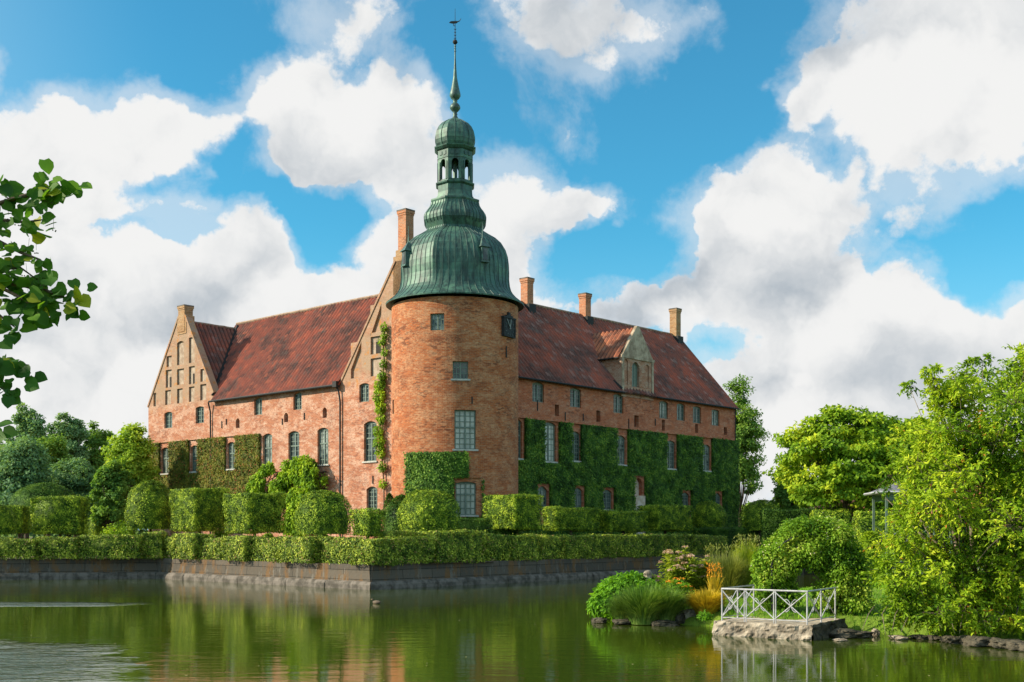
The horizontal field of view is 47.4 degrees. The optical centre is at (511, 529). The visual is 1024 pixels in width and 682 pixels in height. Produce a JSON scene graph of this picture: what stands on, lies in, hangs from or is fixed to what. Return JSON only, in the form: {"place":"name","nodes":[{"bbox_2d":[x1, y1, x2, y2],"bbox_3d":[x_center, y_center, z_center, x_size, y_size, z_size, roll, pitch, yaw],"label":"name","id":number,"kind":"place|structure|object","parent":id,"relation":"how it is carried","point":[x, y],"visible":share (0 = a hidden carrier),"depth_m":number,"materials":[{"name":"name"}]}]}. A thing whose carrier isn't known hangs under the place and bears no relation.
{"place":"outdoors","nodes":[
{"label":"outdoors","id":0,"kind":"place"},
{"bbox_2d":[81,517,120,538],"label":"bush","id":1,"kind":"object","parent":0,"point":[95,529],"visible":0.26,"depth_m":96.77,"materials":[{"name":"green plant"}]},
{"bbox_2d":[7,537,725,563],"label":"ground terrace","id":2,"kind":"structure","parent":0,"point":[340,562],"depth_m":74.89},
{"bbox_2d":[0,504,18,541],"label":"clipped dome tree","id":3,"kind":"object","parent":2,"relation":"on","point":[7,523],"visible":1,"depth_m":73.92,"materials":[{"name":"green plant"}]},
{"bbox_2d":[7,505,31,538],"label":"clipped box tree","id":4,"kind":"object","parent":2,"relation":"on","point":[23,515],"visible":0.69,"depth_m":79.59,"materials":[{"name":"green plant"}]},
{"bbox_2d":[4,401,51,541],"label":"park tree","id":5,"kind":"object","parent":2,"relation":"on","point":[26,422],"visible":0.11,"depth_m":117.40,"materials":[{"name":"green plant"}]},
{"bbox_2d":[0,434,58,538],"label":"park tree","id":6,"kind":"object","parent":2,"relation":"on","point":[23,461],"visible":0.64,"depth_m":98.61,"materials":[{"name":"green plant"}]},
{"bbox_2d":[8,479,75,538],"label":"clipped dome tree","id":7,"kind":"object","parent":2,"relation":"on","point":[28,492],"visible":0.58,"depth_m":87.13,"materials":[{"name":"green plant"}]},
{"bbox_2d":[35,433,73,540],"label":"park tree","id":8,"kind":"object","parent":2,"relation":"on","point":[56,447],"visible":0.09,"depth_m":111.55,"materials":[{"name":"green plant"}]},
{"bbox_2d":[29,493,90,536],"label":"clipped box tree","id":9,"kind":"object","parent":2,"relation":"on","point":[57,515],"visible":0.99,"depth_m":75.55,"materials":[{"name":"green plant"}]},
{"bbox_2d":[46,412,90,540],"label":"park tree","id":10,"kind":"object","parent":2,"relation":"on","point":[74,432],"visible":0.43,"depth_m":124.37,"materials":[{"name":"green plant"}]},
{"bbox_2d":[48,457,103,540],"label":"park tree","id":11,"kind":"object","parent":2,"relation":"on","point":[75,476],"visible":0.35,"depth_m":103.06,"materials":[{"name":"green plant"}]},
{"bbox_2d":[83,420,114,469],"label":"park tree","id":12,"kind":"object","parent":2,"relation":"on","point":[95,442],"visible":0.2,"depth_m":126.84,"materials":[{"name":"green plant"}]},
{"bbox_2d":[86,459,135,530],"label":"park tree","id":13,"kind":"object","parent":2,"relation":"on","point":[111,486],"visible":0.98,"depth_m":96.28,"materials":[{"name":"green plant"}]},
{"bbox_2d":[103,520,136,538],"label":"shrub","id":14,"kind":"object","parent":2,"relation":"on","point":[123,529],"visible":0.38,"depth_m":81.72,"materials":[{"name":"green plant"}]},
{"bbox_2d":[100,422,161,533],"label":"park tree","id":15,"kind":"object","parent":2,"relation":"on","point":[133,449],"visible":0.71,"depth_m":101.26,"materials":[{"name":"green plant"}]},
{"bbox_2d":[140,530,167,559],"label":"hedge block","id":16,"kind":"structure","parent":2,"relation":"on","point":[153,547],"depth_m":71.39,"materials":[{"name":"green plant"}]},
{"bbox_2d":[194,533,233,560],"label":"hedge block","id":17,"kind":"structure","parent":2,"relation":"on","point":[211,547],"depth_m":68.34,"materials":[{"name":"green plant"}]},
{"bbox_2d":[245,536,290,562],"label":"hedge block","id":18,"kind":"structure","parent":2,"relation":"on","point":[263,550],"depth_m":64.83,"materials":[{"name":"green plant"}]},
{"bbox_2d":[246,454,328,536],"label":"tree","id":19,"kind":"object","parent":2,"relation":"on","point":[301,472],"visible":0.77,"depth_m":90.72,"materials":[{"name":"green plant"}]},
{"bbox_2d":[294,487,352,535],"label":"clipped dome tree","id":20,"kind":"object","parent":2,"relation":"on","point":[323,512],"visible":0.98,"depth_m":65.33,"materials":[{"name":"green plant"}]},
{"bbox_2d":[348,507,386,538],"bbox_3d":[-7.631,0.298,62.230,2.217,2.977,1.712,0,0,42],"label":"clipped box tree","id":21,"kind":"object","parent":2,"relation":"on","point":[368,523],"visible":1,"depth_m":61.80,"materials":[{"name":"green plant"}]},
{"bbox_2d":[349,537,399,566],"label":"hedge block","id":22,"kind":"structure","parent":2,"relation":"on","point":[366,550],"depth_m":58.76,"materials":[{"name":"green plant"}]},
{"bbox_2d":[384,494,412,535],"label":"yew bush","id":23,"kind":"object","parent":2,"relation":"on","point":[394,505],"visible":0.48,"depth_m":70.89,"materials":[{"name":"green plant"}]},
{"bbox_2d":[373,529,452,561],"bbox_3d":[-5.316,0.835,64.375,1.562,1.991,5.941,0,0,42],"label":"hedge","id":24,"kind":"object","parent":2,"relation":"on","point":[396,534],"visible":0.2,"depth_m":63.12,"materials":[{"name":"green plant"}]},
{"bbox_2d":[394,487,460,531],"bbox_3d":[-4.711,-0.320,66.048,3.794,4.211,3.888,0,0,0],"label":"clipped dome tree","id":25,"kind":"object","parent":2,"relation":"on","point":[425,509],"visible":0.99,"depth_m":64.83,"materials":[{"name":"green plant"}]},
{"bbox_2d":[147,19,739,541],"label":"castle","id":26,"kind":"structure","parent":2,"relation":"on","point":[483,361],"depth_m":88.52,"materials":[{"name":"orange brick"}]},
{"bbox_2d":[148,433,260,520],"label":"wall ivy","id":27,"kind":"object","parent":26,"relation":"attached to","point":[247,449],"depth_m":99.73,"materials":[{"name":"green plant"}]},
{"bbox_2d":[265,434,271,465],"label":"window","id":28,"kind":"structure","parent":26,"relation":"in","point":[268,438],"depth_m":95.07,"materials":[{"name":"grey glass"}]},
{"bbox_2d":[290,431,298,459],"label":"window","id":29,"kind":"structure","parent":26,"relation":"in","point":[294,436],"depth_m":92.76,"materials":[{"name":"grey glass"}]},
{"bbox_2d":[318,428,328,465],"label":"window","id":30,"kind":"structure","parent":26,"relation":"in","point":[323,433],"depth_m":90.30,"materials":[{"name":"grey glass"}]},
{"bbox_2d":[362,421,377,462],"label":"window","id":31,"kind":"structure","parent":26,"relation":"in","point":[370,456],"depth_m":86.61,"materials":[{"name":"grey glass"}]},
{"bbox_2d":[368,487,376,508],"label":"window","id":32,"kind":"structure","parent":26,"relation":"in","point":[372,492],"depth_m":86.46,"materials":[{"name":"grey glass"}]},
{"bbox_2d":[371,322,388,529],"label":"climbing plant","id":33,"kind":"object","parent":26,"relation":"attached to","point":[380,391],"visible":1,"depth_m":84.95,"materials":[{"name":"green plant"}]},
{"bbox_2d":[431,314,443,329],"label":"window","id":34,"kind":"structure","parent":26,"relation":"in","point":[437,320],"depth_m":75.98,"materials":[{"name":"grey glass"}]},
{"bbox_2d":[403,450,484,518],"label":"tower ivy","id":35,"kind":"object","parent":26,"relation":"attached to","point":[437,470],"visible":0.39,"depth_m":75.56,"materials":[{"name":"green plant"}]},
{"bbox_2d":[451,362,469,380],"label":"window","id":36,"kind":"structure","parent":26,"relation":"in","point":[460,369],"depth_m":75.91,"materials":[{"name":"grey glass"}]},
{"bbox_2d":[453,410,477,450],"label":"window","id":37,"kind":"structure","parent":26,"relation":"in","point":[464,420],"depth_m":75.97,"materials":[{"name":"grey glass"}]},
{"bbox_2d":[455,482,478,516],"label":"window","id":38,"kind":"structure","parent":26,"relation":"in","point":[465,493],"depth_m":76.00,"materials":[{"name":"grey glass"}]},
{"bbox_2d":[532,382,542,402],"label":"window","id":39,"kind":"structure","parent":26,"relation":"in","point":[537,388],"depth_m":86.25,"materials":[{"name":"grey glass"}]},
{"bbox_2d":[545,422,557,462],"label":"window","id":40,"kind":"structure","parent":26,"relation":"in","point":[550,428],"depth_m":87.29,"materials":[{"name":"grey glass"}]},
{"bbox_2d":[570,388,579,407],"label":"window","id":41,"kind":"structure","parent":26,"relation":"in","point":[574,393],"depth_m":89.38,"materials":[{"name":"grey glass"}]},
{"bbox_2d":[572,432,581,461],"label":"window","id":42,"kind":"structure","parent":26,"relation":"in","point":[575,449],"depth_m":89.55,"materials":[{"name":"grey glass"}]},
{"bbox_2d":[613,394,621,412],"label":"window","id":43,"kind":"structure","parent":26,"relation":"in","point":[617,400],"depth_m":93.39,"materials":[{"name":"grey glass"}]},
{"bbox_2d":[617,436,627,465],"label":"window","id":44,"kind":"structure","parent":26,"relation":"in","point":[620,448],"depth_m":93.78,"materials":[{"name":"grey glass"}]},
{"bbox_2d":[518,417,740,539],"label":"clipped ivy","id":45,"kind":"object","parent":26,"relation":"attached to","point":[596,470],"visible":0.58,"depth_m":93.73,"materials":[{"name":"green plant"}]},
{"bbox_2d":[667,441,676,469],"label":"window","id":46,"kind":"structure","parent":26,"relation":"in","point":[670,463],"depth_m":99.01,"materials":[{"name":"grey glass"}]},
{"bbox_2d":[414,527,488,563],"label":"hedge block","id":47,"kind":"structure","parent":2,"relation":"on","point":[465,545],"depth_m":63.05,"materials":[{"name":"green plant"}]},
{"bbox_2d":[456,517,517,537],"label":"hedge","id":48,"kind":"object","parent":2,"relation":"on","point":[478,524],"visible":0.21,"depth_m":71.12,"materials":[{"name":"green plant"}]},
{"bbox_2d":[482,491,543,531],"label":"clipped box tree","id":49,"kind":"object","parent":2,"relation":"on","point":[519,512],"visible":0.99,"depth_m":70.67,"materials":[{"name":"green plant"}]},
{"bbox_2d":[538,531,566,559],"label":"hedge block","id":50,"kind":"structure","parent":2,"relation":"on","point":[552,547],"depth_m":69.30,"materials":[{"name":"green plant"}]},
{"bbox_2d":[541,505,599,556],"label":"clipped box tree","id":51,"kind":"object","parent":2,"relation":"on","point":[583,519],"visible":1,"depth_m":75.96,"materials":[{"name":"green plant"}]},
{"bbox_2d":[551,532,669,558],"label":"hedge block","id":52,"kind":"structure","parent":2,"relation":"on","point":[584,546],"depth_m":73.54,"materials":[{"name":"green plant"}]},
{"bbox_2d":[598,509,648,534],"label":"clipped box tree","id":53,"kind":"object","parent":2,"relation":"on","point":[622,521],"visible":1,"depth_m":80.20,"materials":[{"name":"green plant"}]},
{"bbox_2d":[635,503,694,533],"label":"clipped box tree","id":54,"kind":"object","parent":2,"relation":"on","point":[671,518],"visible":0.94,"depth_m":84.97,"materials":[{"name":"green plant"}]},
{"bbox_2d":[655,533,697,555],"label":"hedge block","id":55,"kind":"structure","parent":2,"relation":"on","point":[677,541],"depth_m":79.24,"materials":[{"name":"green plant"}]},
{"bbox_2d":[690,532,728,556],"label":"hedge block","id":56,"kind":"structure","parent":2,"relation":"on","point":[701,542],"depth_m":81.66,"materials":[{"name":"green plant"}]},
{"bbox_2d":[692,498,727,527],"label":"clipped dome tree","id":57,"kind":"object","parent":2,"relation":"on","point":[708,513],"visible":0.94,"depth_m":89.31,"materials":[{"name":"green plant"}]},
{"bbox_2d":[691,525,761,552],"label":"hedge","id":58,"kind":"object","parent":2,"relation":"on","point":[729,532],"visible":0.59,"depth_m":86.70,"materials":[{"name":"green plant"}]},
{"bbox_2d":[722,374,771,523],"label":"linden tree","id":59,"kind":"object","parent":2,"relation":"on","point":[748,432],"visible":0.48,"depth_m":122.94,"materials":[{"name":"green plant"}]},
{"bbox_2d":[739,498,776,548],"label":"clipped dome tree","id":60,"kind":"object","parent":2,"relation":"on","point":[751,520],"visible":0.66,"depth_m":87.67,"materials":[{"name":"green plant"}]},
{"bbox_2d":[770,451,809,509],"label":"park tree","id":61,"kind":"object","parent":2,"relation":"on","point":[780,492],"visible":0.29,"depth_m":104.25,"materials":[{"name":"green plant"}]},
{"bbox_2d":[809,508,854,529],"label":"square hedge","id":62,"kind":"object","parent":2,"relation":"on","point":[843,515],"visible":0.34,"depth_m":67.25,"materials":[{"name":"green plant"}]},
{"bbox_2d":[851,509,891,556],"bbox_3d":[19.088,0.483,61.899,2.127,3.126,2.256,0,0,6],"label":"square hedge","id":63,"kind":"object","parent":2,"relation":"on","point":[863,519],"visible":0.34,"depth_m":61.38,"materials":[{"name":"green plant"}]},
{"bbox_2d":[0,562,1023,681],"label":"water","id":64,"kind":"structure","parent":0,"point":[98,630],"depth_m":30.79,"materials":[{"name":"green liquid"}]},
{"bbox_2d":[155,558,374,589],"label":"retaining wall","id":65,"kind":"structure","parent":64,"relation":"in","point":[340,575],"depth_m":64.15,"materials":[{"name":"stone"}]},
{"bbox_2d":[162,535,175,558],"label":"hedge block","id":66,"kind":"structure","parent":65,"relation":"on","point":[168,551],"depth_m":71.44,"materials":[{"name":"green plant"}]},
{"bbox_2d":[170,530,215,560],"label":"hedge block","id":67,"kind":"structure","parent":65,"relation":"on","point":[187,547],"depth_m":69.29,"materials":[{"name":"green plant"}]},
{"bbox_2d":[220,532,264,561],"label":"hedge block","id":68,"kind":"structure","parent":65,"relation":"on","point":[238,547],"depth_m":65.75,"materials":[{"name":"green plant"}]},
{"bbox_2d":[275,531,335,563],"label":"hedge block","id":69,"kind":"structure","parent":65,"relation":"on","point":[296,549],"depth_m":61.95,"materials":[{"name":"green plant"}]},
{"bbox_2d":[314,535,364,564],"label":"hedge block","id":70,"kind":"structure","parent":65,"relation":"on","point":[332,549],"depth_m":60.68,"materials":[{"name":"green plant"}]},
{"bbox_2d":[369,554,923,589],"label":"retaining wall","id":71,"kind":"structure","parent":64,"relation":"in","point":[416,575],"depth_m":65.77,"materials":[{"name":"stone"}]},
{"bbox_2d":[365,534,435,566],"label":"hedge block","id":72,"kind":"structure","parent":71,"relation":"on","point":[418,549],"depth_m":60.51,"materials":[{"name":"green plant"}]},
{"bbox_2d":[482,532,513,560],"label":"hedge block","id":73,"kind":"structure","parent":71,"relation":"on","point":[496,547],"depth_m":65.74,"materials":[{"name":"green plant"}]},
{"bbox_2d":[503,532,543,561],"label":"hedge block","id":74,"kind":"structure","parent":71,"relation":"on","point":[526,547],"depth_m":67.31,"materials":[{"name":"green plant"}]},
{"bbox_2d":[829,628,862,638],"bbox_3d":[9.348,2.910,32.649,1.030,0.301,1.124,0,0,0],"label":"rock","id":75,"kind":"object","parent":64,"relation":"in","point":[843,633],"visible":0.98,"depth_m":32.24,"materials":[{"name":"grey stone"}]},
{"bbox_2d":[957,635,991,646],"bbox_3d":[12.068,2.901,30.450,0.747,0.302,1.418,0,0,0],"label":"rock","id":76,"kind":"object","parent":64,"relation":"in","point":[973,641],"visible":0.91,"depth_m":29.95,"materials":[{"name":"grey stone"}]},
{"bbox_2d":[988,637,1010,648],"bbox_3d":[12.439,2.912,29.805,0.591,0.307,1.164,0,0,0],"label":"rock","id":77,"kind":"object","parent":64,"relation":"in","point":[997,643],"visible":0.59,"depth_m":29.51,"materials":[{"name":"grey stone"}]},
{"bbox_2d":[1004,639,1023,651],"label":"rock","id":78,"kind":"object","parent":64,"relation":"in","point":[1015,644],"visible":0.97,"depth_m":29.01,"materials":[{"name":"grey stone"}]},
{"bbox_2d":[0,0,1023,529],"label":"sky","id":79,"kind":"structure","parent":0,"point":[828,195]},
{"bbox_2d":[1,530,1023,640],"bbox_3d":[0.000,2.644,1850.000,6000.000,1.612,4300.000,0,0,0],"label":"ground","id":80,"kind":"structure","parent":0,"point":[849,622],"depth_m":34.56,"materials":[{"name":"green plant"}]},
{"bbox_2d":[0,158,97,442],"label":"linden tree","id":81,"kind":"object","parent":80,"relation":"on","point":[37,305],"visible":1,"depth_m":6.48,"materials":[{"name":"green plant"}]},
{"bbox_2d":[0,558,156,579],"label":"retaining wall","id":82,"kind":"structure","parent":80,"relation":"on","point":[64,568],"depth_m":70.88,"materials":[{"name":"stone"}]},
{"bbox_2d":[0,533,43,559],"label":"hedge block","id":83,"kind":"structure","parent":82,"relation":"on","point":[13,548],"depth_m":69.82,"materials":[{"name":"green plant"}]},
{"bbox_2d":[34,535,80,559],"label":"hedge block","id":84,"kind":"structure","parent":82,"relation":"on","point":[56,547],"depth_m":70.31,"materials":[{"name":"green plant"}]},
{"bbox_2d":[75,533,145,559],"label":"hedge block","id":85,"kind":"structure","parent":82,"relation":"on","point":[106,545],"depth_m":70.71,"materials":[{"name":"green plant"}]},
{"bbox_2d":[601,592,629,618],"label":"grass clump","id":86,"kind":"object","parent":80,"relation":"on","point":[617,614],"visible":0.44,"depth_m":37.31,"materials":[{"name":"green plant"}]},
{"bbox_2d":[586,570,659,619],"bbox_3d":[3.722,2.220,39.509,2.181,1.743,2.440,0,0,34],"label":"round shrub","id":87,"kind":"object","parent":80,"relation":"on","point":[608,587],"visible":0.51,"depth_m":39.12,"materials":[{"name":"green plant"}]},
{"bbox_2d":[607,579,681,624],"bbox_3d":[4.166,2.238,36.991,2.794,1.485,2.793,0,0,0],"label":"grass clump","id":88,"kind":"object","parent":80,"relation":"on","point":[640,607],"visible":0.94,"depth_m":36.52,"materials":[{"name":"green plant"}]},
{"bbox_2d":[647,585,689,620],"bbox_3d":[4.840,2.304,37.191,2.382,1.292,2.396,0,0,0],"label":"grass clump","id":89,"kind":"object","parent":80,"relation":"on","point":[675,601],"visible":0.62,"depth_m":36.74,"materials":[{"name":"green plant"}]},
{"bbox_2d":[659,577,697,596],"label":"flowering plant","id":90,"kind":"object","parent":80,"relation":"on","point":[683,587],"visible":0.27,"depth_m":38.86,"materials":[{"name":"green plant"}]},
{"bbox_2d":[657,545,706,590],"bbox_3d":[5.927,1.498,40.802,1.718,1.922,1.978,0,0,0],"label":"flowering plant","id":91,"kind":"object","parent":80,"relation":"on","point":[682,566],"visible":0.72,"depth_m":40.43,"materials":[{"name":"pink plant"}]},
{"bbox_2d":[691,555,713,591],"bbox_3d":[6.408,1.680,41.084,1.680,1.616,1.720,0,0,0],"label":"flowering plant","id":92,"kind":"object","parent":80,"relation":"on","point":[700,581],"visible":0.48,"depth_m":40.65,"materials":[{"name":"green plant"}]},
{"bbox_2d":[684,587,728,615],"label":"golden grass","id":93,"kind":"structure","parent":80,"relation":"on","point":[709,601],"depth_m":36.53,"materials":[{"name":"yellow plant"}]},
{"bbox_2d":[705,562,723,593],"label":"golden grass","id":94,"kind":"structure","parent":80,"relation":"on","point":[713,582],"depth_m":38.09,"materials":[{"name":"yellow plant"}]},
{"bbox_2d":[728,532,760,592],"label":"tall grass","id":95,"kind":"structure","parent":80,"relation":"on","point":[746,551],"depth_m":41.20,"materials":[{"name":"green plant"}]},
{"bbox_2d":[712,616,847,640],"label":"stone platform","id":96,"kind":"structure","parent":80,"relation":"on","point":[795,630],"depth_m":32.54,"materials":[{"name":"beige stone"}]},
{"bbox_2d":[721,585,835,624],"bbox_3d":[7.673,2.279,33.552,2.708,1.242,2.445,0,0,36],"label":"railing","id":97,"kind":"object","parent":96,"relation":"on","point":[736,588],"visible":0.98,"depth_m":32.84,"materials":[{"name":"white paint"}]},
{"bbox_2d":[760,507,823,546],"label":"square hedge","id":98,"kind":"object","parent":80,"relation":"on","point":[771,519],"visible":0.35,"depth_m":77.35,"materials":[{"name":"green plant"}]},
{"bbox_2d":[749,512,876,613],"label":"round bush","id":99,"kind":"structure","parent":80,"relation":"on","point":[828,548],"depth_m":35.15,"materials":[{"name":"green plant"}]},
{"bbox_2d":[761,403,916,526],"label":"chestnut tree","id":100,"kind":"object","parent":80,"relation":"on","point":[867,435],"visible":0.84,"depth_m":68.06,"materials":[{"name":"green plant"}]},
{"bbox_2d":[682,580,1023,638],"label":"turf grass","id":101,"kind":"structure","parent":80,"relation":"on","point":[787,614],"depth_m":35.66,"materials":[{"name":"green plant"}]},
{"bbox_2d":[859,525,885,583],"bbox_3d":[13.903,0.975,45.282,1.336,2.299,1.390,0,0,0],"label":"ball bush","id":102,"kind":"object","parent":80,"relation":"on","point":[871,536],"visible":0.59,"depth_m":45.01,"materials":[{"name":"green plant"}]},
{"bbox_2d":[853,415,944,556],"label":"chestnut tree","id":103,"kind":"object","parent":80,"relation":"on","point":[904,424],"visible":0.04,"depth_m":71.31,"materials":[{"name":"green plant"}]},
{"bbox_2d":[863,482,956,574],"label":"garden pavilion","id":104,"kind":"structure","parent":80,"relation":"on","point":[876,497],"depth_m":51.17,"materials":[{"name":"white paint"}]},
{"bbox_2d":[859,342,1023,638],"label":"leafy tree","id":105,"kind":"object","parent":80,"relation":"on","point":[969,463],"visible":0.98,"depth_m":31.23,"materials":[{"name":"green plant"}]},
{"bbox_2d":[701,550,753,597],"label":"tall grass","id":106,"kind":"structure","parent":0,"point":[732,574],"depth_m":40.07,"materials":[{"name":"green plant"}]},
{"label":"path","id":107,"kind":"structure","parent":0,"visible":0},
{"bbox_2d":[124,475,174,531],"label":"clipped dome tree","id":108,"kind":"object","parent":107,"relation":"on","point":[149,508],"visible":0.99,"depth_m":77.95,"materials":[{"name":"green plant"}]},
{"bbox_2d":[168,485,229,532],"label":"clipped box tree","id":109,"kind":"object","parent":107,"relation":"on","point":[200,510],"visible":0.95,"depth_m":75.06,"materials":[{"name":"green plant"}]},
{"bbox_2d":[221,490,287,535],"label":"clipped box tree","id":110,"kind":"object","parent":107,"relation":"on","point":[255,513],"visible":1,"depth_m":70.92,"materials":[{"name":"green plant"}]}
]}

